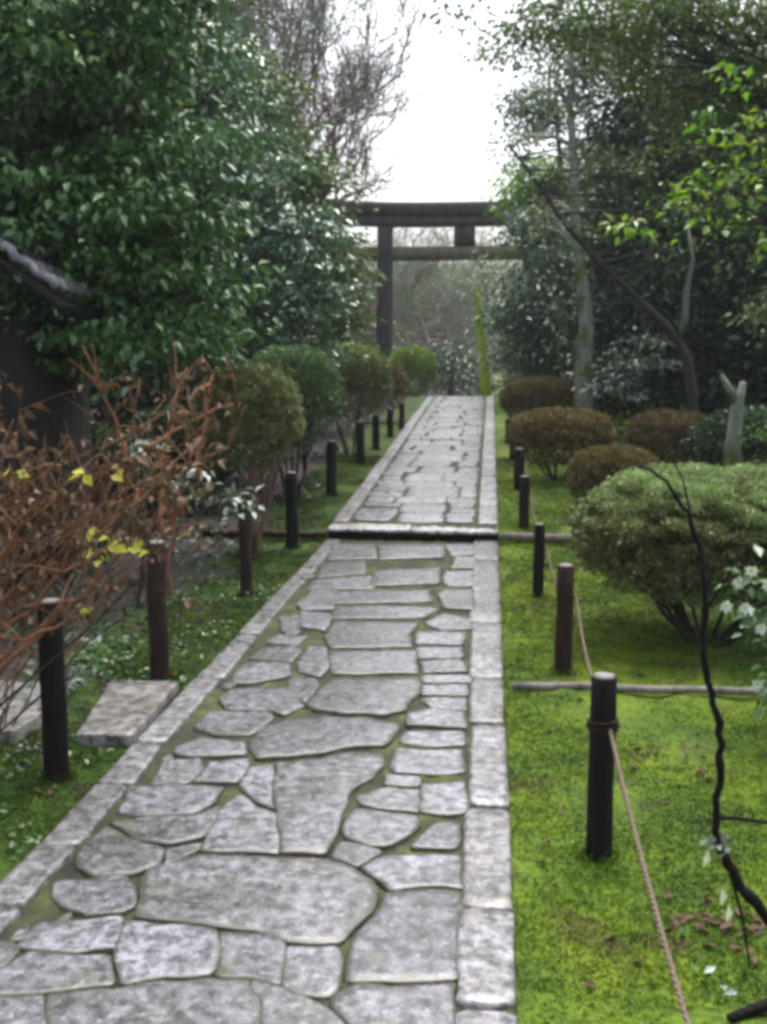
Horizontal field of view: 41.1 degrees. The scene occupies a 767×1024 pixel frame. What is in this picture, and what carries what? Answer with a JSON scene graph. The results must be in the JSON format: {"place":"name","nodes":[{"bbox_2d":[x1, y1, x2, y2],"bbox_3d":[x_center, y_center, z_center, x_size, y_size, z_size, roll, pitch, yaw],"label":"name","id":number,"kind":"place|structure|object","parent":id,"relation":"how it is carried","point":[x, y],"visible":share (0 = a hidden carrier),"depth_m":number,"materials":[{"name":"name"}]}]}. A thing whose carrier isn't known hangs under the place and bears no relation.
{"place":"outdoors","nodes":[
{"label":"outdoors","id":0,"kind":"place"},
{"bbox_2d":[0,395,485,1023],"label":"path","id":1,"kind":"structure","parent":0,"point":[296,915],"depth_m":3.37,"materials":[{"name":"stone"}]},
{"bbox_2d":[0,539,511,1014],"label":"path joints","id":2,"kind":"object","parent":1,"relation":"on","point":[41,906],"visible":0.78,"depth_m":4.39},
{"bbox_2d":[334,397,496,529],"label":"path joints","id":3,"kind":"object","parent":1,"relation":"on","point":[444,523],"visible":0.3,"depth_m":10.58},
{"bbox_2d":[0,372,766,1023],"bbox_3d":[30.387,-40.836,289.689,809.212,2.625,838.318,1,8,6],"label":"ground","id":4,"kind":"structure","parent":0,"point":[632,710],"depth_m":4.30,"materials":[{"name":"green plant"}]},
{"bbox_2d":[0,681,40,743],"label":"paving slab","id":5,"kind":"structure","parent":4,"relation":"on","point":[28,721],"depth_m":4.51,"materials":[{"name":"grey stone"}]},
{"bbox_2d":[37,598,69,781],"bbox_3d":[-1.256,0.739,3.898,0.100,0.827,0.101,1,8,6],"label":"wooden post","id":6,"kind":"object","parent":4,"relation":"on","point":[54,717],"visible":0.62,"depth_m":3.86,"materials":[{"name":"brown wood"}]},
{"bbox_2d":[0,228,107,594],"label":"garden hut","id":7,"kind":"object","parent":4,"relation":"on","point":[18,356],"visible":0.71,"depth_m":7.04,"materials":[{"name":"black wood"}]},
{"bbox_2d":[0,201,163,426],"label":"evergreen tree","id":8,"kind":"object","parent":4,"relation":"on","point":[11,315],"visible":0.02,"depth_m":11.48,"materials":[{"name":"green plant"}]},
{"bbox_2d":[0,42,186,419],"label":"evergreen tree","id":9,"kind":"object","parent":4,"relation":"on","point":[94,406],"depth_m":13.03,"materials":[{"name":"green plant"}]},
{"bbox_2d":[0,340,245,731],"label":"dry shrub","id":10,"kind":"object","parent":4,"relation":"on","point":[11,520],"visible":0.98,"depth_m":3.62,"materials":[{"name":"brown plant"}]},
{"bbox_2d":[76,680,178,747],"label":"paving slab","id":11,"kind":"structure","parent":4,"relation":"on","point":[125,713],"depth_m":4.54,"materials":[{"name":"grey stone"}]},
{"bbox_2d":[0,545,268,783],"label":"plants","id":12,"kind":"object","parent":4,"relation":"on","point":[35,748],"depth_m":5.84,"materials":[{"name":"plant"}]},
{"bbox_2d":[0,567,280,860],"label":"ground cover","id":13,"kind":"object","parent":4,"relation":"on","point":[22,824],"visible":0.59,"depth_m":5.75,"materials":[{"name":"green plant"}]},
{"bbox_2d":[0,0,286,383],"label":"evergreen tree","id":14,"kind":"object","parent":4,"relation":"on","point":[62,86],"visible":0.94,"depth_m":7.08,"materials":[{"name":"green plant"}]},
{"bbox_2d":[146,540,169,680],"bbox_3d":[-1.138,0.553,5.169,0.102,0.824,0.105,1,8,6],"label":"wooden post","id":15,"kind":"object","parent":4,"relation":"on","point":[157,617],"visible":0.73,"depth_m":5.12,"materials":[{"name":"brown wood"}]},
{"bbox_2d":[0,539,339,937],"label":"kerb","id":16,"kind":"structure","parent":4,"relation":"on","point":[26,880],"depth_m":3.93,"materials":[{"name":"stone"}]},
{"bbox_2d":[89,359,276,488],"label":"evergreen tree","id":17,"kind":"object","parent":4,"relation":"on","point":[146,398],"visible":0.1,"depth_m":11.56,"materials":[{"name":"green plant"}]},
{"bbox_2d":[0,454,381,867],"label":"moss","id":18,"kind":"object","parent":4,"relation":"on","point":[135,666],"visible":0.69,"depth_m":5.78,"materials":[{"name":"green plant"}]},
{"bbox_2d":[120,436,264,607],"bbox_3d":[-1.217,0.164,6.460,1.012,1.321,0.510,1,8,6],"label":"pale shrub","id":19,"kind":"object","parent":4,"relation":"on","point":[251,504],"visible":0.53,"depth_m":6.42,"materials":[{"name":"white plant"}]},
{"bbox_2d":[89,225,318,440],"bbox_3d":[-3.184,-2.467,14.824,4.518,3.676,3.854,1,8,6],"label":"evergreen tree","id":20,"kind":"object","parent":4,"relation":"on","point":[152,370],"visible":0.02,"depth_m":13.96,"materials":[{"name":"green plant"}]},
{"bbox_2d":[238,492,251,595],"bbox_3d":[-0.949,0.281,7.038,0.088,0.833,0.089,1,8,6],"label":"wooden post","id":21,"kind":"object","parent":4,"relation":"on","point":[245,556],"visible":0.76,"depth_m":7.00,"materials":[{"name":"brown wood"}]},
{"bbox_2d":[189,360,305,557],"bbox_3d":[-1.147,-0.423,8.594,1.002,1.709,0.860,1,8,6],"label":"clipped shrub","id":22,"kind":"object","parent":4,"relation":"on","point":[280,409],"visible":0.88,"depth_m":8.34,"materials":[{"name":"green plant"}]},
{"bbox_2d":[177,0,336,167],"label":"evergreen tree","id":23,"kind":"object","parent":4,"relation":"on","point":[224,22],"visible":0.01,"depth_m":20.82,"materials":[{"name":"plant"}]},
{"bbox_2d":[202,529,326,537],"bbox_3d":[-1.085,0.196,9.308,1.149,0.076,0.084,1,8,6],"label":"edging log","id":24,"kind":"object","parent":4,"relation":"on","point":[282,534],"visible":0.66,"depth_m":9.27,"materials":[{"name":"brown wood"}]},
{"bbox_2d":[129,2,411,399],"bbox_3d":[-1.935,-3.052,12.216,3.062,5.667,3.764,-8,11,-42],"label":"evergreen tree","id":25,"kind":"object","parent":4,"relation":"on","point":[266,245],"visible":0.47,"depth_m":11.72,"materials":[{"name":"green plant"}]},
{"bbox_2d":[224,319,324,439],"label":"evergreen tree","id":26,"kind":"object","parent":4,"relation":"on","point":[247,358],"depth_m":15.24,"materials":[{"name":"green plant"}]},
{"bbox_2d":[286,472,298,548],"bbox_3d":[-0.795,0.041,8.900,0.110,0.781,0.116,1,8,6],"label":"wooden post","id":27,"kind":"object","parent":4,"relation":"on","point":[292,531],"visible":0.86,"depth_m":8.86,"materials":[{"name":"brown wood"}]},
{"bbox_2d":[243,341,344,498],"bbox_3d":[-0.952,-0.917,10.733,1.120,1.709,0.941,1,8,6],"label":"clipped shrub","id":28,"kind":"object","parent":4,"relation":"on","point":[317,360],"visible":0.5,"depth_m":10.48,"materials":[{"name":"green plant"}]},
{"bbox_2d":[176,34,412,383],"bbox_3d":[-1.837,-4.525,17.095,3.694,6.642,3.980,-4,9,-27],"label":"evergreen tree","id":29,"kind":"object","parent":4,"relation":"on","point":[320,181],"visible":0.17,"depth_m":16.52,"materials":[{"name":"green plant"}]},
{"bbox_2d":[233,0,380,197],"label":"bare tree","id":30,"kind":"object","parent":4,"relation":"on","point":[322,95],"visible":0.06,"depth_m":23.27,"materials":[{"name":"brown plant"}]},
{"bbox_2d":[178,0,440,193],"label":"bare tree","id":31,"kind":"object","parent":4,"relation":"on","point":[314,38],"visible":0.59,"depth_m":20.31,"materials":[{"name":"grey plant"}]},
{"bbox_2d":[196,0,424,237],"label":"bare tree","id":32,"kind":"object","parent":4,"relation":"on","point":[283,41],"visible":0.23,"depth_m":22.68,"materials":[{"name":"brown plant"}]},
{"bbox_2d":[31,427,626,866],"bbox_3d":[0.404,-0.162,10.370,2.299,0.559,14.355,1,8,6],"label":"moss","id":33,"kind":"object","parent":4,"relation":"on","point":[617,851],"visible":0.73,"depth_m":3.97,"materials":[{"name":"green plant"}]},
{"bbox_2d":[326,440,336,496],"bbox_3d":[-0.566,-0.423,11.147,0.118,0.710,0.120,1,8,6],"label":"wooden post","id":34,"kind":"object","parent":4,"relation":"on","point":[331,451],"visible":0.84,"depth_m":11.10,"materials":[{"name":"brown wood"}]},
{"bbox_2d":[260,31,404,217],"bbox_3d":[-1.312,-5.923,20.591,2.572,7.882,4.976,3,9,20],"label":"bare tree","id":35,"kind":"object","parent":4,"relation":"on","point":[325,98],"visible":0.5,"depth_m":21.33,"materials":[{"name":"brown plant"}]},
{"bbox_2d":[309,341,396,455],"bbox_3d":[-0.441,-1.530,14.046,1.219,1.616,1.047,1,8,6],"label":"clipped shrub","id":36,"kind":"object","parent":4,"relation":"on","point":[381,380],"visible":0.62,"depth_m":13.76,"materials":[{"name":"green plant"}]},
{"bbox_2d":[341,227,373,330],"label":"bare tree","id":37,"kind":"object","parent":4,"relation":"on","point":[354,265],"depth_m":47.17,"materials":[{"name":"grey plant"}]},
{"bbox_2d":[356,421,364,463],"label":"wooden post","id":38,"kind":"object","parent":4,"relation":"on","point":[360,447],"visible":0.8,"depth_m":13.19,"materials":[{"name":"brown wood"}]},
{"bbox_2d":[330,272,421,361],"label":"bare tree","id":39,"kind":"object","parent":4,"relation":"on","point":[369,336],"visible":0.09,"depth_m":40.92,"materials":[{"name":"grey plant"}]},
{"bbox_2d":[372,414,379,449],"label":"wooden post","id":40,"kind":"object","parent":4,"relation":"on","point":[375,433],"visible":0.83,"depth_m":14.66,"materials":[{"name":"brown wood"}]},
{"bbox_2d":[0,395,766,705],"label":"ground cover","id":41,"kind":"object","parent":4,"relation":"on","point":[83,663],"visible":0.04,"depth_m":8.08,"materials":[{"name":"green plant"}]},
{"bbox_2d":[720,374,746,467],"bbox_3d":[3.583,-0.848,10.550,0.259,1.149,0.272,4,9,23],"label":"broken trunk","id":42,"kind":"object","parent":41,"relation":"on","point":[732,453],"visible":0.81,"depth_m":10.48,"materials":[{"name":"grey plant"}]},
{"bbox_2d":[344,318,422,396],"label":"distant tree","id":43,"kind":"object","parent":4,"relation":"on","point":[397,343],"visible":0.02,"depth_m":43.50,"materials":[{"name":"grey plant"}]},
{"bbox_2d":[333,396,434,522],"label":"kerb","id":44,"kind":"structure","parent":4,"relation":"on","point":[350,507],"depth_m":12.45,"materials":[{"name":"stone"}]},
{"bbox_2d":[358,357,409,422],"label":"clipped shrub","id":45,"kind":"object","parent":4,"relation":"on","point":[400,385],"visible":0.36,"depth_m":18.31,"materials":[{"name":"green plant"}]},
{"bbox_2d":[5,562,766,1023],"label":"fallen leaves","id":46,"kind":"object","parent":4,"relation":"on","point":[725,926],"depth_m":2.92,"materials":[{"name":"plant"}]},
{"bbox_2d":[387,408,393,437],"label":"wooden post","id":47,"kind":"object","parent":4,"relation":"on","point":[390,427],"visible":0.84,"depth_m":16.13,"materials":[{"name":"brown wood"}]},
{"bbox_2d":[348,240,442,390],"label":"distant tree","id":48,"kind":"object","parent":4,"relation":"on","point":[368,266],"visible":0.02,"depth_m":67.70,"materials":[{"name":"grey plant"}]},
{"bbox_2d":[399,402,404,428],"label":"wooden post","id":49,"kind":"object","parent":4,"relation":"on","point":[401,412],"visible":0.87,"depth_m":17.32,"materials":[{"name":"brown wood"}]},
{"bbox_2d":[354,229,460,394],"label":"bare tree","id":50,"kind":"object","parent":4,"relation":"on","point":[412,305],"visible":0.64,"depth_m":39.51,"materials":[{"name":"grey plant"}]},
{"bbox_2d":[81,651,737,994],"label":"petals","id":51,"kind":"object","parent":4,"relation":"on","point":[730,990],"visible":0.97,"depth_m":2.59,"materials":[{"name":"white plant"}]},
{"bbox_2d":[327,523,497,541],"bbox_3d":[0.268,0.202,9.320,1.538,0.134,0.314,1,8,6],"label":"stone step","id":52,"kind":"object","parent":4,"relation":"on","point":[341,531],"visible":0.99,"depth_m":9.25,"materials":[{"name":"stone"}]},
{"bbox_2d":[388,344,438,396],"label":"clipped shrub","id":53,"kind":"object","parent":4,"relation":"on","point":[404,357],"visible":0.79,"depth_m":25.50,"materials":[{"name":"green plant"}]},
{"bbox_2d":[365,274,465,391],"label":"bare tree","id":54,"kind":"object","parent":4,"relation":"on","point":[440,323],"visible":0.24,"depth_m":53.53,"materials":[{"name":"grey plant"}]},
{"bbox_2d":[333,234,506,395],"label":"bare tree","id":55,"kind":"object","parent":4,"relation":"on","point":[438,342],"visible":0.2,"depth_m":42.30,"materials":[{"name":"grey plant"}]},
{"bbox_2d":[367,227,499,395],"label":"bare tree","id":56,"kind":"object","parent":4,"relation":"on","point":[460,324],"visible":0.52,"depth_m":45.23,"materials":[{"name":"grey plant"}]},
{"bbox_2d":[372,262,497,396],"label":"bare tree","id":57,"kind":"object","parent":4,"relation":"on","point":[417,340],"visible":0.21,"depth_m":55.05,"materials":[{"name":"grey plant"}]},
{"bbox_2d":[365,261,505,396],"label":"distant tree","id":58,"kind":"object","parent":4,"relation":"on","point":[431,337],"visible":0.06,"depth_m":57.67,"materials":[{"name":"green plant"}]},
{"bbox_2d":[323,198,580,396],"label":"torii gate","id":59,"kind":"structure","parent":4,"relation":"on","point":[464,219],"depth_m":27.14,"materials":[{"name":"brown wood"}]},
{"bbox_2d":[398,237,521,396],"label":"distant tree","id":60,"kind":"object","parent":4,"relation":"on","point":[495,388],"visible":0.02,"depth_m":67.08,"materials":[{"name":"green plant"}]},
{"bbox_2d":[420,339,501,396],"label":"distant tree","id":61,"kind":"object","parent":4,"relation":"on","point":[450,374],"visible":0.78,"depth_m":35.46,"materials":[{"name":"green plant"}]},
{"bbox_2d":[451,246,504,395],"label":"mossy tree","id":62,"kind":"object","parent":4,"relation":"on","point":[485,389],"visible":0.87,"depth_m":24.85,"materials":[{"name":"green plant"}]},
{"bbox_2d":[455,540,516,1023],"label":"kerb","id":63,"kind":"structure","parent":4,"relation":"on","point":[486,989],"depth_m":3.40,"materials":[{"name":"stone"}]},
{"bbox_2d":[478,396,497,526],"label":"kerb","id":64,"kind":"structure","parent":4,"relation":"on","point":[488,512],"depth_m":12.30,"materials":[{"name":"stone"}]},
{"bbox_2d":[450,260,531,395],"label":"bare tree","id":65,"kind":"object","parent":4,"relation":"on","point":[505,267],"visible":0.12,"depth_m":62.85,"materials":[{"name":"grey plant"}]},
{"bbox_2d":[484,268,532,388],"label":"evergreen tree","id":66,"kind":"object","parent":4,"relation":"on","point":[506,379],"depth_m":31.89,"materials":[{"name":"green plant"}]},
{"bbox_2d":[505,419,511,441],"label":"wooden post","id":67,"kind":"object","parent":4,"relation":"on","point":[507,421],"visible":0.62,"depth_m":15.34,"materials":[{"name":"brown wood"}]},
{"bbox_2d":[514,448,523,490],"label":"wooden post","id":68,"kind":"object","parent":4,"relation":"on","point":[518,462],"visible":0.76,"depth_m":11.22,"materials":[{"name":"brown wood"}]},
{"bbox_2d":[519,475,529,528],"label":"wooden post","id":69,"kind":"object","parent":4,"relation":"on","point":[524,492],"visible":0.84,"depth_m":9.28,"materials":[{"name":"brown wood"}]},
{"bbox_2d":[479,151,592,395],"bbox_3d":[3.492,-5.224,23.157,2.691,5.667,2.750,4,9,24],"label":"evergreen tree","id":70,"kind":"object","parent":4,"relation":"on","point":[515,189],"visible":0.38,"depth_m":22.79,"materials":[{"name":"green plant"}]},
{"bbox_2d":[498,375,573,420],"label":"clipped shrub","id":71,"kind":"object","parent":4,"relation":"on","point":[560,390],"visible":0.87,"depth_m":15.42,"materials":[{"name":"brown plant"}]},
{"bbox_2d":[532,523,544,597],"bbox_3d":[1.047,0.396,6.911,0.080,0.644,0.080,1,8,6],"label":"wooden post","id":72,"kind":"object","parent":4,"relation":"on","point":[538,562],"visible":0.89,"depth_m":6.87,"materials":[{"name":"brown wood"}]},
{"bbox_2d":[530,490,545,545],"bbox_3d":[1.216,0.068,8.095,0.014,0.187,2.463,1,8,6],"label":"rope","id":73,"kind":"object","parent":72,"relation":"attached to","point":[532,507],"visible":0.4,"depth_m":8.88,"materials":[{"name":"beige fabric"}]},
{"bbox_2d":[545,544,576,598],"bbox_3d":[1.036,0.382,6.046,0.015,0.172,1.706,1,8,4],"label":"rope","id":74,"kind":"object","parent":72,"relation":"attached to","point":[554,579],"visible":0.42,"depth_m":6.54,"materials":[{"name":"beige fabric"}]},
{"bbox_2d":[465,63,627,376],"bbox_3d":[3.658,-5.598,21.363,3.835,7.013,3.397,1,8,6],"label":"evergreen tree","id":75,"kind":"object","parent":4,"relation":"on","point":[550,282],"visible":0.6,"depth_m":21.06,"materials":[{"name":"green plant"}]},
{"bbox_2d":[501,325,605,406],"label":"evergreen tree","id":76,"kind":"object","parent":4,"relation":"on","point":[560,357],"visible":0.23,"depth_m":20.68,"materials":[{"name":"green plant"}]},
{"bbox_2d":[496,248,612,383],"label":"evergreen tree","id":77,"kind":"object","parent":4,"relation":"on","point":[514,330],"depth_m":25.23,"materials":[{"name":"green plant"}]},
{"bbox_2d":[504,404,615,480],"bbox_3d":[2.062,-0.775,11.951,1.317,0.971,1.111,1,8,6],"label":"clipped shrub","id":78,"kind":"object","parent":4,"relation":"on","point":[526,430],"visible":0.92,"depth_m":11.63,"materials":[{"name":"brown plant"}]},
{"bbox_2d":[554,563,573,675],"bbox_3d":[0.923,0.611,5.226,0.094,0.698,0.092,1,8,6],"label":"wooden post","id":79,"kind":"object","parent":4,"relation":"on","point":[564,619],"visible":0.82,"depth_m":5.18,"materials":[{"name":"brown wood"}]},
{"bbox_2d":[458,0,696,442],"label":"tall tree","id":80,"kind":"object","parent":4,"relation":"on","point":[574,72],"visible":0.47,"depth_m":15.12,"materials":[{"name":"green plant"}]},
{"bbox_2d":[421,0,766,358],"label":"evergreen tree","id":81,"kind":"object","parent":4,"relation":"on","point":[672,16],"visible":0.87,"depth_m":9.23,"materials":[{"name":"green plant"}]},
{"bbox_2d":[585,672,616,862],"bbox_3d":[0.697,0.874,3.285,0.086,0.728,0.088,1,8,6],"label":"wooden post","id":82,"kind":"object","parent":4,"relation":"on","point":[600,786],"visible":0.83,"depth_m":3.25,"materials":[{"name":"brown wood"}]},
{"bbox_2d":[575,594,621,726],"bbox_3d":[0.863,0.615,4.232,0.015,0.162,1.977,1,8,7],"label":"rope","id":83,"kind":"object","parent":82,"relation":"attached to","point":[583,642],"visible":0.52,"depth_m":4.72,"materials":[{"name":"beige fabric"}]},
{"bbox_2d":[586,717,618,735],"bbox_3d":[0.697,0.673,3.256,0.103,0.044,0.103,1,8,6],"label":"rope","id":84,"kind":"object","parent":82,"relation":"attached to","point":[591,729],"visible":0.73,"depth_m":3.22,"materials":[{"name":"brown fabric"}]},
{"bbox_2d":[608,729,690,1023],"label":"rope","id":85,"kind":"object","parent":82,"relation":"attached to","point":[672,971],"visible":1,"depth_m":2.32,"materials":[{"name":"beige fabric"}]},
{"bbox_2d":[507,109,697,378],"bbox_3d":[6.713,-5.714,22.766,8.030,6.870,6.904,1,8,6],"label":"evergreen tree","id":86,"kind":"object","parent":4,"relation":"on","point":[584,197],"depth_m":21.97,"materials":[{"name":"green plant"}]},
{"bbox_2d":[565,442,662,502],"bbox_3d":[2.329,-0.341,10.270,1.006,0.730,0.859,1,8,6],"label":"clipped shrub","id":87,"kind":"object","parent":4,"relation":"on","point":[589,468],"visible":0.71,"depth_m":10.04,"materials":[{"name":"brown plant"}]},
{"bbox_2d":[499,533,738,541],"bbox_3d":[2.073,0.228,8.981,2.106,0.084,0.088,1,8,6],"label":"edging log","id":88,"kind":"object","parent":4,"relation":"on","point":[530,537],"visible":0.27,"depth_m":9.03,"materials":[{"name":"grey wood"}]},
{"bbox_2d":[503,125,736,456],"bbox_3d":[3.017,-2.749,13.554,2.962,4.371,1.708,1,8,6],"label":"leaning tree","id":89,"kind":"object","parent":4,"relation":"on","point":[672,333],"visible":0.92,"depth_m":13.39,"materials":[{"name":"green plant"}]},
{"bbox_2d":[550,324,694,421],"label":"evergreen tree","id":90,"kind":"object","parent":4,"relation":"on","point":[613,404],"visible":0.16,"depth_m":17.79,"materials":[{"name":"green plant"}]},
{"bbox_2d":[572,326,682,450],"bbox_3d":[3.509,-1.656,14.434,1.591,1.912,1.100,4,9,27],"label":"broadleaf shrub","id":91,"kind":"object","parent":4,"relation":"on","point":[640,370],"visible":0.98,"depth_m":14.30,"materials":[{"name":"green plant"}]},
{"bbox_2d":[613,420,663,443],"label":"broadleaf shrub","id":92,"kind":"object","parent":4,"relation":"on","point":[619,428],"visible":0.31,"depth_m":13.20,"materials":[{"name":"green plant"}]},
{"bbox_2d":[512,682,766,695],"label":"edging log","id":93,"kind":"object","parent":4,"relation":"on","point":[549,686],"visible":0.86,"depth_m":4.90,"materials":[{"name":"wood"}]},
{"bbox_2d":[525,27,766,425],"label":"evergreen tree","id":94,"kind":"object","parent":4,"relation":"on","point":[616,310],"visible":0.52,"depth_m":15.32,"materials":[{"name":"green plant"}]},
{"bbox_2d":[560,459,766,646],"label":"clipped shrub","id":95,"kind":"object","parent":4,"relation":"on","point":[607,513],"visible":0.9,"depth_m":5.50,"materials":[{"name":"green plant"}]},
{"bbox_2d":[621,408,711,463],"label":"clipped shrub","id":96,"kind":"object","parent":4,"relation":"on","point":[638,428],"visible":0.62,"depth_m":12.35,"materials":[{"name":"brown plant"}]},
{"bbox_2d":[598,57,766,262],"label":"broadleaf tree","id":97,"kind":"object","parent":4,"relation":"on","point":[757,198],"visible":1,"depth_m":6.21,"materials":[{"name":"green plant"}]},
{"bbox_2d":[625,328,766,438],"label":"evergreen tree","id":98,"kind":"object","parent":4,"relation":"on","point":[711,390],"visible":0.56,"depth_m":15.36,"materials":[{"name":"green plant"}]},
{"bbox_2d":[633,436,766,969],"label":"young branch","id":99,"kind":"object","parent":4,"relation":"on","point":[747,894],"visible":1,"depth_m":2.29,"materials":[{"name":"brown wood"}]},
{"bbox_2d":[659,262,756,408],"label":"evergreen tree","id":100,"kind":"object","parent":4,"relation":"on","point":[717,344],"visible":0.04,"depth_m":17.77,"materials":[{"name":"green plant"}]},
{"bbox_2d":[680,404,766,466],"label":"clipped shrub","id":101,"kind":"object","parent":4,"relation":"on","point":[702,441],"visible":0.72,"depth_m":10.93,"materials":[{"name":"green plant"}]},
{"bbox_2d":[712,545,766,721],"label":"camellia shrub","id":102,"kind":"object","parent":4,"relation":"on","point":[749,615],"visible":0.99,"depth_m":4.20,"materials":[{"name":"green plant"}]},
{"bbox_2d":[718,316,766,405],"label":"evergreen tree","id":103,"kind":"object","parent":4,"relation":"on","point":[759,396],"visible":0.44,"depth_m":14.51,"materials":[{"name":"green plant"}]},
{"bbox_2d":[730,424,766,464],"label":"camellia shrub","id":104,"kind":"object","parent":4,"relation":"on","point":[760,437],"visible":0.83,"depth_m":10.47,"materials":[{"name":"green plant"}]},
{"bbox_2d":[214,0,766,357],"label":"sky","id":105,"kind":"structure","parent":0,"point":[441,140],"materials":[{"name":"white"}]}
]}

